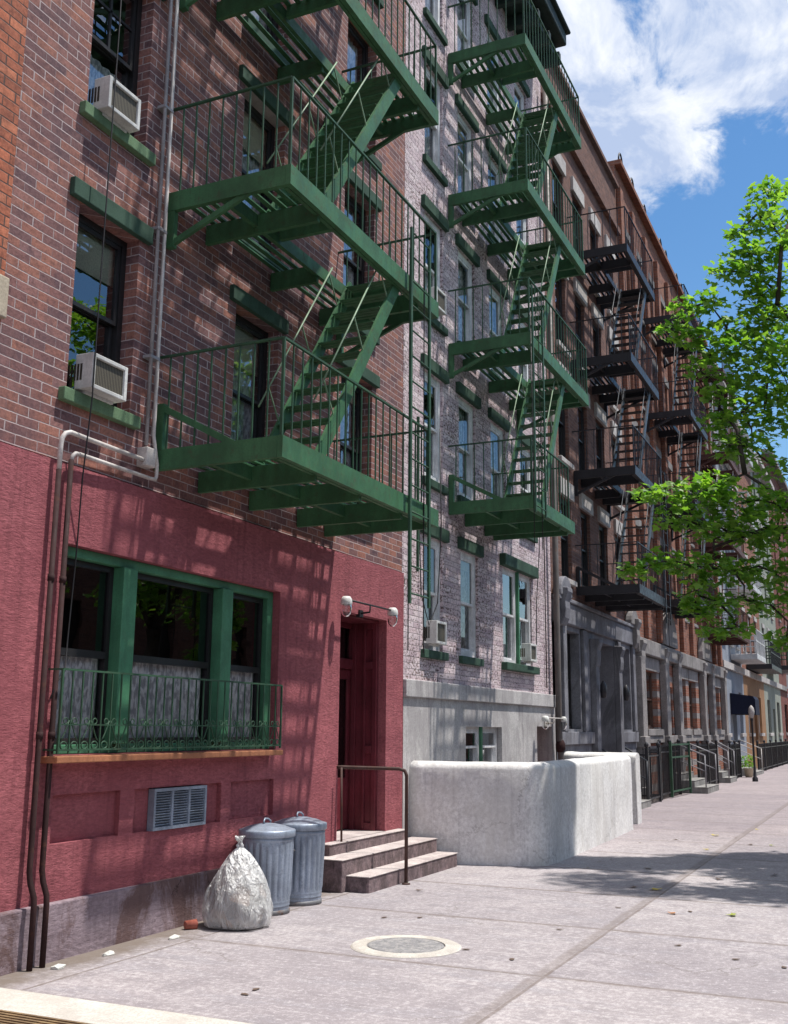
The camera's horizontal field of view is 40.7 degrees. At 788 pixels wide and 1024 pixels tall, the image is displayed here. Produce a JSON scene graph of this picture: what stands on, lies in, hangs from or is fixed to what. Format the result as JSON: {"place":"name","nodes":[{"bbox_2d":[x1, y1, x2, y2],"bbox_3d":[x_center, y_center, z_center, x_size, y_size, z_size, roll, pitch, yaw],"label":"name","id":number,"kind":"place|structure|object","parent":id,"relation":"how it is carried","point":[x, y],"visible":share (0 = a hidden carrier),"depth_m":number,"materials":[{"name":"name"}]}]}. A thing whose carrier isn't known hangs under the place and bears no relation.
{"place":"outdoors","nodes":[
{"label":"outdoors","id":0,"kind":"place"},
{"bbox_2d":[184,919,197,928],"bbox_3d":[-1.633,3.311,8.517,0.092,0.086,0.086,11,-15,-34],"label":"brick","id":1,"kind":"object","parent":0,"point":[191,924],"visible":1,"depth_m":8.49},
{"bbox_2d":[0,764,787,1023],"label":"pavement","id":2,"kind":"structure","parent":0,"point":[574,941],"depth_m":7.87,"materials":[{"name":"concrete"}]},
{"bbox_2d":[0,0,28,323],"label":"brick building","id":3,"kind":"structure","parent":2,"relation":"on","point":[13,19],"depth_m":7.62,"materials":[{"name":"orange brick"}]},
{"bbox_2d":[0,1010,89,1023],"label":"cellar hatch","id":4,"kind":"object","parent":2,"relation":"on","point":[8,1017],"depth_m":5.83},
{"bbox_2d":[0,988,250,1023],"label":"cement strip","id":5,"kind":"object","parent":2,"relation":"on","point":[62,1007],"depth_m":6.02,"materials":[{"name":"concrete"}]},
{"bbox_2d":[0,0,405,975],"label":"tenement building","id":6,"kind":"structure","parent":2,"relation":"on","point":[232,658],"depth_m":9.16,"materials":[{"name":"brick"}]},
{"bbox_2d":[26,459,73,971],"bbox_3d":[-2.402,1.325,7.435,0.105,3.520,0.168,-5,-13,24],"label":"downpipe","id":7,"kind":"object","parent":6,"relation":"attached to","point":[33,816],"visible":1,"depth_m":7.40,"materials":[{"name":"metal"}]},
{"bbox_2d":[50,0,121,698],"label":"cable","id":8,"kind":"object","parent":6,"relation":"attached to","point":[95,347],"visible":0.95,"depth_m":8.04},
{"bbox_2d":[67,352,127,404],"bbox_3d":[-2.297,-1.019,8.235,0.238,0.305,0.414,-5,-13,24],"label":"air conditioner","id":9,"kind":"object","parent":6,"relation":"on","point":[110,381],"visible":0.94,"depth_m":8.12,"materials":[{"name":"plastic"}]},
{"bbox_2d":[58,176,153,429],"bbox_3d":[-2.674,-1.596,8.628,0.940,1.785,1.040,-5,-13,24],"label":"window","id":10,"kind":"structure","parent":6,"relation":"in","point":[90,235],"depth_m":8.78,"materials":[{"name":"black glass"}]},
{"bbox_2d":[88,75,140,133],"bbox_3d":[-2.295,-3.306,8.682,0.238,0.305,0.399,-5,-13,24],"label":"air conditioner","id":11,"kind":"object","parent":6,"relation":"on","point":[127,110],"visible":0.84,"depth_m":8.59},
{"bbox_2d":[57,0,178,480],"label":"conduit","id":12,"kind":"object","parent":6,"relation":"attached to","point":[146,457],"visible":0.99,"depth_m":8.95,"materials":[{"name":"metal"}]},
{"bbox_2d":[79,0,166,166],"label":"window","id":13,"kind":"structure","parent":6,"relation":"in","point":[106,12],"depth_m":9.25,"materials":[{"name":"black glass"}]},
{"bbox_2d":[53,546,272,754],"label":"window","id":14,"kind":"structure","parent":6,"relation":"in","point":[128,616],"depth_m":8.98,"materials":[{"name":"green wood"}]},
{"bbox_2d":[147,785,206,830],"bbox_3d":[-1.790,2.446,8.798,0.061,0.325,0.730,-5,-13,24],"label":"wall vent","id":15,"kind":"object","parent":6,"relation":"attached to","point":[175,807],"depth_m":8.76,"materials":[{"name":"metal"}]},
{"bbox_2d":[229,284,288,489],"bbox_3d":[-1.736,-1.137,10.622,0.940,1.875,1.100,-5,-13,24],"label":"window","id":16,"kind":"structure","parent":6,"relation":"in","point":[245,331],"depth_m":10.74,"materials":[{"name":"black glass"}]},
{"bbox_2d":[243,8,289,66],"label":"window","id":17,"kind":"structure","parent":6,"relation":"in","point":[263,10],"depth_m":11.46,"materials":[{"name":"clear glass"}]},
{"bbox_2d":[239,64,294,270],"bbox_3d":[-1.716,-3.440,11.090,0.940,1.875,1.100,-5,-13,24],"label":"window","id":18,"kind":"structure","parent":6,"relation":"in","point":[246,76],"depth_m":11.17,"materials":[{"name":"clear glass"}]},
{"bbox_2d":[153,0,438,652],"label":"fire escape","id":19,"kind":"object","parent":6,"relation":"attached to","point":[354,125],"visible":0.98,"depth_m":10.17,"materials":[{"name":"green metal"}]},
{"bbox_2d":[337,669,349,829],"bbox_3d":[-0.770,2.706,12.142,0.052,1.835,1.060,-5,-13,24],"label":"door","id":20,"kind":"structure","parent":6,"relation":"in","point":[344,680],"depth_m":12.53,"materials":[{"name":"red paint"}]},
{"bbox_2d":[337,352,379,504],"bbox_3d":[-0.815,-0.768,12.597,0.940,1.955,1.120,-5,-13,24],"label":"window","id":21,"kind":"structure","parent":6,"relation":"in","point":[368,376],"depth_m":12.81,"materials":[{"name":"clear glass"}]},
{"bbox_2d":[343,170,381,345],"bbox_3d":[-0.794,-3.071,13.064,0.940,1.955,1.120,-5,-13,24],"label":"window","id":22,"kind":"structure","parent":6,"relation":"in","point":[352,256],"depth_m":13.23,"materials":[{"name":"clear glass"}]},
{"bbox_2d":[347,20,381,170],"bbox_3d":[-0.774,-5.374,13.532,0.940,1.955,1.120,-5,-13,24],"label":"window","id":23,"kind":"structure","parent":6,"relation":"in","point":[357,55],"depth_m":13.76,"materials":[{"name":"clear glass"}]},
{"bbox_2d":[340,596,397,626],"bbox_3d":[-0.315,1.139,12.069,0.237,0.228,1.331,-5,-13,24],"label":"door light","id":24,"kind":"object","parent":6,"relation":"attached to","point":[348,600],"visible":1,"depth_m":12.07,"materials":[{"name":"clear glass"}]},
{"bbox_2d":[202,836,272,930],"bbox_3d":[-1.278,3.031,8.743,0.590,0.716,0.580,-5,-13,24],"label":"trash bag","id":25,"kind":"object","parent":2,"relation":"on","point":[237,892],"visible":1,"depth_m":8.56,"materials":[{"name":"white plastic"}]},
{"bbox_2d":[238,818,295,915],"bbox_3d":[-1.125,3.125,9.415,0.505,0.802,0.537,-5,-13,24],"label":"trash can","id":26,"kind":"object","parent":2,"relation":"on","point":[269,847],"visible":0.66,"depth_m":9.23,"materials":[{"name":"metal"}]},
{"bbox_2d":[274,811,326,906],"bbox_3d":[-0.879,3.227,9.942,0.505,0.818,0.540,-5,-13,24],"label":"trash can","id":27,"kind":"object","parent":2,"relation":"on","point":[308,864],"visible":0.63,"depth_m":9.74,"materials":[{"name":"metal"}]},
{"bbox_2d":[336,765,409,884],"bbox_3d":[-0.226,3.286,11.165,0.800,1.199,0.136,0,-11,3],"label":"handrail","id":28,"kind":"object","parent":2,"relation":"on","point":[341,767],"visible":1,"depth_m":11.20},
{"bbox_2d":[322,829,457,893],"bbox_3d":[-0.053,3.781,11.601,0.638,0.445,2.492,-5,-13,24],"label":"stoop","id":29,"kind":"object","parent":2,"relation":"on","point":[370,863],"visible":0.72,"depth_m":11.20,"materials":[{"name":"concrete"}]},
{"bbox_2d":[350,935,461,957],"bbox_3d":[0.089,3.233,7.917,0.830,0.011,0.830,-5,-13,24],"label":"manhole cover","id":30,"kind":"object","parent":2,"relation":"on","point":[405,946],"visible":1,"depth_m":7.85,"materials":[{"name":"metal"}]},
{"bbox_2d":[402,0,570,837],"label":"tenement building","id":31,"kind":"structure","parent":2,"relation":"on","point":[475,689],"depth_m":16.14,"materials":[{"name":"brick"}]},
{"bbox_2d":[416,416,419,571],"bbox_3d":[0.310,-0.246,13.726,0.030,2.050,0.030,-5,-13,24],"label":"iron bar","id":32,"kind":"object","parent":31,"relation":"attached to","point":[418,493],"visible":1,"depth_m":13.74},
{"bbox_2d":[419,429,441,624],"bbox_3d":[0.476,0.153,14.036,0.076,2.707,0.483,-10,-16,43],"label":"cable","id":33,"kind":"object","parent":31,"relation":"attached to","point":[440,541],"visible":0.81,"depth_m":14.00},
{"bbox_2d":[420,353,448,495],"bbox_3d":[0.214,-1.164,14.838,0.850,1.810,0.980,-5,-13,24],"label":"window","id":34,"kind":"structure","parent":31,"relation":"in","point":[438,371],"depth_m":14.89,"materials":[{"name":"clear glass"}]},
{"bbox_2d":[420,527,449,660],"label":"window","id":35,"kind":"structure","parent":31,"relation":"in","point":[430,652],"depth_m":14.45,"materials":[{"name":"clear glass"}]},
{"bbox_2d":[421,194,448,336],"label":"window","id":36,"kind":"structure","parent":31,"relation":"in","point":[426,203],"depth_m":15.36,"materials":[{"name":"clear glass"}]},
{"bbox_2d":[424,620,446,646],"bbox_3d":[0.523,1.615,14.047,0.238,0.325,0.364,-5,-13,24],"label":"air conditioner","id":37,"kind":"object","parent":31,"relation":"attached to","point":[436,633],"visible":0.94,"depth_m":13.90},
{"bbox_2d":[422,45,448,186],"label":"window","id":38,"kind":"structure","parent":31,"relation":"in","point":[431,157],"depth_m":15.80,"materials":[{"name":"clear glass"}]},
{"bbox_2d":[423,0,447,46],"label":"window","id":39,"kind":"structure","parent":31,"relation":"in","point":[431,11],"depth_m":16.14,"materials":[{"name":"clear glass"}]},
{"bbox_2d":[427,287,445,315],"bbox_3d":[0.563,-2.952,14.975,0.238,0.325,0.364,-5,-13,24],"label":"air conditioner","id":40,"kind":"object","parent":31,"relation":"attached to","point":[441,298],"visible":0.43,"depth_m":14.95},
{"bbox_2d":[455,93,478,224],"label":"window","id":41,"kind":"structure","parent":31,"relation":"in","point":[464,133],"depth_m":17.02,"materials":[{"name":"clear glass"}]},
{"bbox_2d":[456,0,477,92],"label":"window","id":42,"kind":"structure","parent":31,"relation":"in","point":[466,7],"depth_m":17.53,"materials":[{"name":"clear glass"}]},
{"bbox_2d":[455,233,479,357],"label":"window","id":43,"kind":"structure","parent":31,"relation":"in","point":[463,264],"depth_m":16.55,"materials":[{"name":"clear glass"}]},
{"bbox_2d":[456,381,480,501],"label":"window","id":44,"kind":"structure","parent":31,"relation":"in","point":[465,411],"depth_m":16.08,"materials":[{"name":"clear glass"}]},
{"bbox_2d":[457,536,483,666],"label":"window","id":45,"kind":"structure","parent":31,"relation":"in","point":[468,628],"depth_m":15.65,"materials":[{"name":"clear glass"}]},
{"bbox_2d":[466,727,478,761],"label":"window","id":46,"kind":"structure","parent":31,"relation":"in","point":[473,747],"depth_m":15.46,"materials":[{"name":"clear glass"}]},
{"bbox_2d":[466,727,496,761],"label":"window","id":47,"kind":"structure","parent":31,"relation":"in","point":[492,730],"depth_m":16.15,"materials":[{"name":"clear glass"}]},
{"bbox_2d":[484,14,505,135],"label":"window","id":48,"kind":"structure","parent":31,"relation":"in","point":[492,30],"depth_m":18.64,"materials":[{"name":"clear glass"}]},
{"bbox_2d":[485,138,507,259],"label":"window","id":49,"kind":"structure","parent":31,"relation":"in","point":[493,151],"depth_m":18.25,"materials":[{"name":"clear glass"}]},
{"bbox_2d":[487,269,508,380],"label":"window","id":50,"kind":"structure","parent":31,"relation":"in","point":[491,277],"depth_m":17.82,"materials":[{"name":"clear glass"}]},
{"bbox_2d":[488,407,510,498],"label":"window","id":51,"kind":"structure","parent":31,"relation":"in","point":[493,415],"depth_m":17.36,"materials":[{"name":"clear glass"}]},
{"bbox_2d":[502,567,515,662],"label":"window","id":52,"kind":"structure","parent":31,"relation":"in","point":[509,613],"depth_m":17.36,"materials":[{"name":"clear glass"}]},
{"bbox_2d":[502,574,530,665],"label":"window","id":53,"kind":"structure","parent":31,"relation":"in","point":[526,620],"depth_m":18.13,"materials":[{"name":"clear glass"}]},
{"bbox_2d":[447,0,588,545],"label":"fire escape","id":54,"kind":"object","parent":31,"relation":"attached to","point":[509,516],"visible":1,"depth_m":16.26,"materials":[{"name":"green metal"}]},
{"bbox_2d":[514,62,530,173],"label":"window","id":55,"kind":"structure","parent":31,"relation":"in","point":[518,96],"depth_m":20.14,"materials":[{"name":"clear glass"}]},
{"bbox_2d":[516,198,532,288],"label":"window","id":56,"kind":"structure","parent":31,"relation":"in","point":[522,222],"depth_m":19.67,"materials":[{"name":"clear glass"}]},
{"bbox_2d":[516,304,535,412],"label":"window","id":57,"kind":"structure","parent":31,"relation":"in","point":[525,367],"depth_m":19.13,"materials":[{"name":"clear glass"}]},
{"bbox_2d":[520,643,536,663],"bbox_3d":[2.211,2.357,17.653,0.238,0.315,0.344,-5,-13,24],"label":"air conditioner","id":58,"kind":"object","parent":31,"relation":"attached to","point":[529,653],"visible":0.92,"depth_m":17.52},
{"bbox_2d":[520,433,537,542],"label":"window","id":59,"kind":"structure","parent":31,"relation":"in","point":[526,442],"depth_m":18.70,"materials":[{"name":"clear glass"}]},
{"bbox_2d":[536,179,546,687],"bbox_3d":[2.597,-1.736,19.228,0.033,9.700,0.666,-4,-12,23],"label":"cable","id":60,"kind":"object","parent":31,"relation":"attached to","point":[543,537],"visible":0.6,"depth_m":18.89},
{"bbox_2d":[542,88,564,759],"bbox_3d":[2.970,-1.720,19.791,0.166,13.901,0.180,-5,-13,24],"label":"drainpipe","id":61,"kind":"object","parent":31,"relation":"attached to","point":[560,746],"visible":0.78,"depth_m":19.10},
{"bbox_2d":[541,716,566,729],"bbox_3d":[2.687,3.618,18.216,0.277,0.228,1.231,-5,-13,24],"label":"door light","id":62,"kind":"object","parent":31,"relation":"attached to","point":[545,719],"visible":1,"depth_m":18.19,"materials":[{"name":"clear glass"}]},
{"bbox_2d":[409,754,632,865],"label":"parapet wall","id":63,"kind":"structure","parent":2,"relation":"on","point":[545,813],"depth_m":12.87,"materials":[{"name":"concrete"}]},
{"bbox_2d":[564,751,641,823],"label":"parapet wall","id":64,"kind":"structure","parent":2,"relation":"on","point":[636,790],"depth_m":18.57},
{"bbox_2d":[602,747,650,808],"bbox_3d":[4.751,5.480,21.919,0.648,1.305,2.212,-5,-13,24],"label":"stoop","id":65,"kind":"object","parent":2,"relation":"on","point":[645,803],"visible":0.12,"depth_m":22.66,"materials":[{"name":"concrete"}]},
{"bbox_2d":[636,741,661,803],"bbox_3d":[5.572,5.819,23.768,0.567,1.350,1.400,-5,-13,24],"label":"iron fence","id":66,"kind":"object","parent":2,"relation":"on","point":[648,755],"visible":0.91,"depth_m":23.82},
{"bbox_2d":[649,738,681,799],"bbox_3d":[6.568,6.254,25.992,0.487,1.400,2.650,-5,-13,24],"label":"iron fence","id":67,"kind":"object","parent":2,"relation":"on","point":[664,761],"visible":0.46,"depth_m":25.50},
{"bbox_2d":[608,152,730,798],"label":"tenement building","id":68,"kind":"structure","parent":2,"relation":"on","point":[681,683],"depth_m":30.16,"materials":[{"name":"orange brick"}]},
{"bbox_2d":[645,656,663,735],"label":"window","id":69,"kind":"structure","parent":68,"relation":"in","point":[652,664],"depth_m":27.11,"materials":[{"name":"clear glass"}]},
{"bbox_2d":[642,284,716,618],"bbox_3d":[8.020,-1.593,29.859,1.200,8.914,2.950,-5,-13,24],"label":"fire escape","id":70,"kind":"object","parent":68,"relation":"attached to","point":[674,421],"visible":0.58,"depth_m":29.68,"materials":[{"name":"black metal"}]},
{"bbox_2d":[688,669,701,734],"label":"window","id":71,"kind":"structure","parent":68,"relation":"in","point":[692,675],"depth_m":32.68,"materials":[{"name":"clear glass"}]},
{"bbox_2d":[689,344,749,645],"bbox_3d":[11.202,-0.481,36.705,1.200,9.914,3.300,-5,-13,24],"label":"fire escape","id":72,"kind":"object","parent":68,"relation":"attached to","point":[705,460],"visible":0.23,"depth_m":36.18,"materials":[{"name":"black metal"}]},
{"bbox_2d":[669,741,691,796],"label":"iron gate","id":73,"kind":"structure","parent":2,"relation":"on","point":[671,763],"depth_m":26.30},
{"bbox_2d":[676,743,718,793],"bbox_3d":[8.020,6.805,28.456,1.028,1.366,1.962,-5,-13,24],"label":"stoop","id":74,"kind":"object","parent":2,"relation":"on","point":[700,786],"visible":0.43,"depth_m":27.70,"materials":[{"name":"grey stone"}]},
{"bbox_2d":[685,739,718,783],"bbox_3d":[9.010,7.352,31.165,0.517,1.350,3.600,-5,-13,24],"label":"iron fence","id":75,"kind":"object","parent":2,"relation":"on","point":[710,773],"visible":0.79,"depth_m":31.04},
{"bbox_2d":[711,742,736,782],"bbox_3d":[10.418,7.926,33.869,0.778,1.365,1.512,-5,-13,24],"label":"stoop","id":76,"kind":"object","parent":2,"relation":"on","point":[725,777],"visible":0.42,"depth_m":33.26,"materials":[{"name":"concrete"}]},
{"bbox_2d":[707,363,747,760],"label":"tenement building","id":77,"kind":"structure","parent":2,"relation":"on","point":[734,677],"depth_m":41.52,"materials":[{"name":"brick"}]},
{"bbox_2d":[718,427,752,472],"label":"balcony","id":78,"kind":"structure","parent":77,"relation":"attached to","point":[749,464],"depth_m":44.15,"materials":[{"name":"white metal"}]},
{"bbox_2d":[727,560,761,598],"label":"balcony","id":79,"kind":"structure","parent":77,"relation":"attached to","point":[756,587],"depth_m":42.11,"materials":[{"name":"white metal"}]},
{"bbox_2d":[730,693,759,714],"bbox_3d":[13.280,7.278,40.191,0.910,0.800,1.300,-5,-13,24],"label":"awning","id":80,"kind":"object","parent":77,"relation":"attached to","point":[740,704],"visible":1,"depth_m":39.66,"materials":[{"name":"blue fabric"}]},
{"bbox_2d":[729,628,765,663],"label":"balcony","id":81,"kind":"structure","parent":77,"relation":"attached to","point":[758,657],"depth_m":41.44,"materials":[{"name":"white metal"}]},
{"bbox_2d":[728,740,741,778],"bbox_3d":[11.622,8.408,36.127,0.100,1.300,2.600,-5,-13,24],"label":"iron fence","id":82,"kind":"object","parent":2,"relation":"on","point":[736,747],"visible":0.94,"depth_m":36.12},
{"bbox_2d":[741,754,752,776],"bbox_3d":[12.455,8.898,37.221,0.520,0.789,0.524,6,-13,-24],"label":"potted plant","id":83,"kind":"object","parent":2,"relation":"on","point":[748,772],"visible":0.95,"depth_m":37.11,"materials":[{"name":"plant"}]},
{"bbox_2d":[731,740,763,775],"bbox_3d":[13.174,9.160,39.626,0.878,1.286,2.912,-5,-13,24],"label":"stoop","id":84,"kind":"object","parent":2,"relation":"on","point":[759,772],"visible":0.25,"depth_m":39.56,"materials":[{"name":"concrete"}]},
{"bbox_2d":[730,420,766,768],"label":"tenement building","id":85,"kind":"structure","parent":2,"relation":"on","point":[753,683],"depth_m":47.89,"materials":[{"name":"brick"}]},
{"bbox_2d":[746,641,781,673],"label":"balcony","id":86,"kind":"structure","parent":85,"relation":"attached to","point":[774,667],"depth_m":46.13,"materials":[{"name":"black metal"}]},
{"bbox_2d":[748,705,757,781],"bbox_3d":[11.624,7.476,34.353,0.200,2.420,0.200,-5,-13,24],"label":"lamp post","id":87,"kind":"object","parent":2,"relation":"on","point":[751,712],"visible":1,"depth_m":34.33,"materials":[{"name":"black metal"}]},
{"bbox_2d":[750,452,782,742],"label":"tenement building","id":88,"kind":"structure","parent":2,"relation":"on","point":[773,710],"depth_m":55.10,"materials":[{"name":"brick"}]},
{"bbox_2d":[756,738,787,770],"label":"iron fence","id":89,"kind":"object","parent":2,"relation":"on","point":[776,752],"visible":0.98,"depth_m":46.27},
{"bbox_2d":[760,449,787,740],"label":"tenement building","id":90,"kind":"structure","parent":2,"relation":"on","point":[778,485],"depth_m":62.83,"materials":[{"name":"red brick"}]},
{"bbox_2d":[540,66,641,759],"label":"tenement building","id":91,"kind":"structure","parent":0,"point":[599,645],"depth_m":22.85,"materials":[{"name":"brick"}]},
{"bbox_2d":[552,154,565,223],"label":"window","id":92,"kind":"structure","parent":91,"relation":"in","point":[558,159],"depth_m":22.24,"materials":[{"name":"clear glass"}]},
{"bbox_2d":[552,626,571,731],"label":"window","id":93,"kind":"structure","parent":91,"relation":"in","point":[568,635],"depth_m":20.53,"materials":[{"name":"black glass"}]},
{"bbox_2d":[553,254,570,358],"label":"window","id":94,"kind":"structure","parent":91,"relation":"in","point":[558,284],"depth_m":21.86,"materials":[{"name":"black glass"}]},
{"bbox_2d":[557,359,573,470],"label":"window","id":95,"kind":"structure","parent":91,"relation":"in","point":[561,427],"depth_m":21.28,"materials":[{"name":"black glass"}]},
{"bbox_2d":[558,476,576,586],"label":"window","id":96,"kind":"structure","parent":91,"relation":"in","point":[564,539],"depth_m":20.81,"materials":[{"name":"black glass"}]},
{"bbox_2d":[551,493,593,596],"bbox_3d":[3.631,0.704,22.079,0.900,2.030,1.050,-5,-13,24],"label":"window","id":97,"kind":"structure","parent":91,"relation":"in","point":[585,503],"depth_m":22.19,"materials":[{"name":"black glass"}]},
{"bbox_2d":[570,176,586,278],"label":"window","id":98,"kind":"structure","parent":91,"relation":"in","point":[575,188],"depth_m":23.50,"materials":[{"name":"glass"}]},
{"bbox_2d":[573,277,589,380],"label":"window","id":99,"kind":"structure","parent":91,"relation":"in","point":[580,292],"depth_m":23.08,"materials":[{"name":"black glass"}]},
{"bbox_2d":[578,384,589,469],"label":"window","id":100,"kind":"structure","parent":91,"relation":"in","point":[580,410],"depth_m":22.70,"materials":[{"name":"black glass"}]},
{"bbox_2d":[588,207,600,296],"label":"window","id":101,"kind":"structure","parent":91,"relation":"in","point":[597,226],"depth_m":24.89,"materials":[{"name":"black glass"}]},
{"bbox_2d":[591,303,603,394],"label":"window","id":102,"kind":"structure","parent":91,"relation":"in","point":[595,313],"depth_m":24.42,"materials":[{"name":"black glass"}]},
{"bbox_2d":[594,402,606,489],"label":"window","id":103,"kind":"structure","parent":91,"relation":"in","point":[599,413],"depth_m":23.97,"materials":[{"name":"black glass"}]},
{"bbox_2d":[597,506,609,584],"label":"window","id":104,"kind":"structure","parent":91,"relation":"in","point":[603,516],"depth_m":23.51,"materials":[{"name":"black glass"}]},
{"bbox_2d":[604,234,618,323],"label":"window","id":105,"kind":"structure","parent":91,"relation":"in","point":[606,240],"depth_m":25.81,"materials":[{"name":"black glass"}]},
{"bbox_2d":[607,326,619,416],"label":"window","id":106,"kind":"structure","parent":91,"relation":"in","point":[613,407],"depth_m":25.36,"materials":[{"name":"black glass"}]},
{"bbox_2d":[610,420,624,511],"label":"window","id":107,"kind":"structure","parent":91,"relation":"in","point":[614,432],"depth_m":25.07,"materials":[{"name":"black glass"}]},
{"bbox_2d":[567,206,671,645],"bbox_3d":[4.820,-1.689,22.653,1.311,8.889,2.880,-5,-13,24],"label":"fire escape","id":108,"kind":"object","parent":91,"relation":"attached to","point":[616,597],"visible":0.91,"depth_m":22.41,"materials":[{"name":"black metal"}]},
{"bbox_2d":[613,519,625,584],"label":"window","id":109,"kind":"structure","parent":91,"relation":"in","point":[616,523],"depth_m":24.80,"materials":[{"name":"black glass"}]},
{"bbox_2d":[556,0,787,485],"label":"sky","id":110,"kind":"structure","parent":0,"point":[691,95],"materials":[{"name":"blue"}]},
{"label":"ground","id":111,"kind":"structure","parent":0,"visible":0},
{"bbox_2d":[615,173,787,654],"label":"street tree","id":112,"kind":"object","parent":111,"relation":"on","point":[735,531],"visible":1,"depth_m":14.08,"materials":[{"name":"green plant"}]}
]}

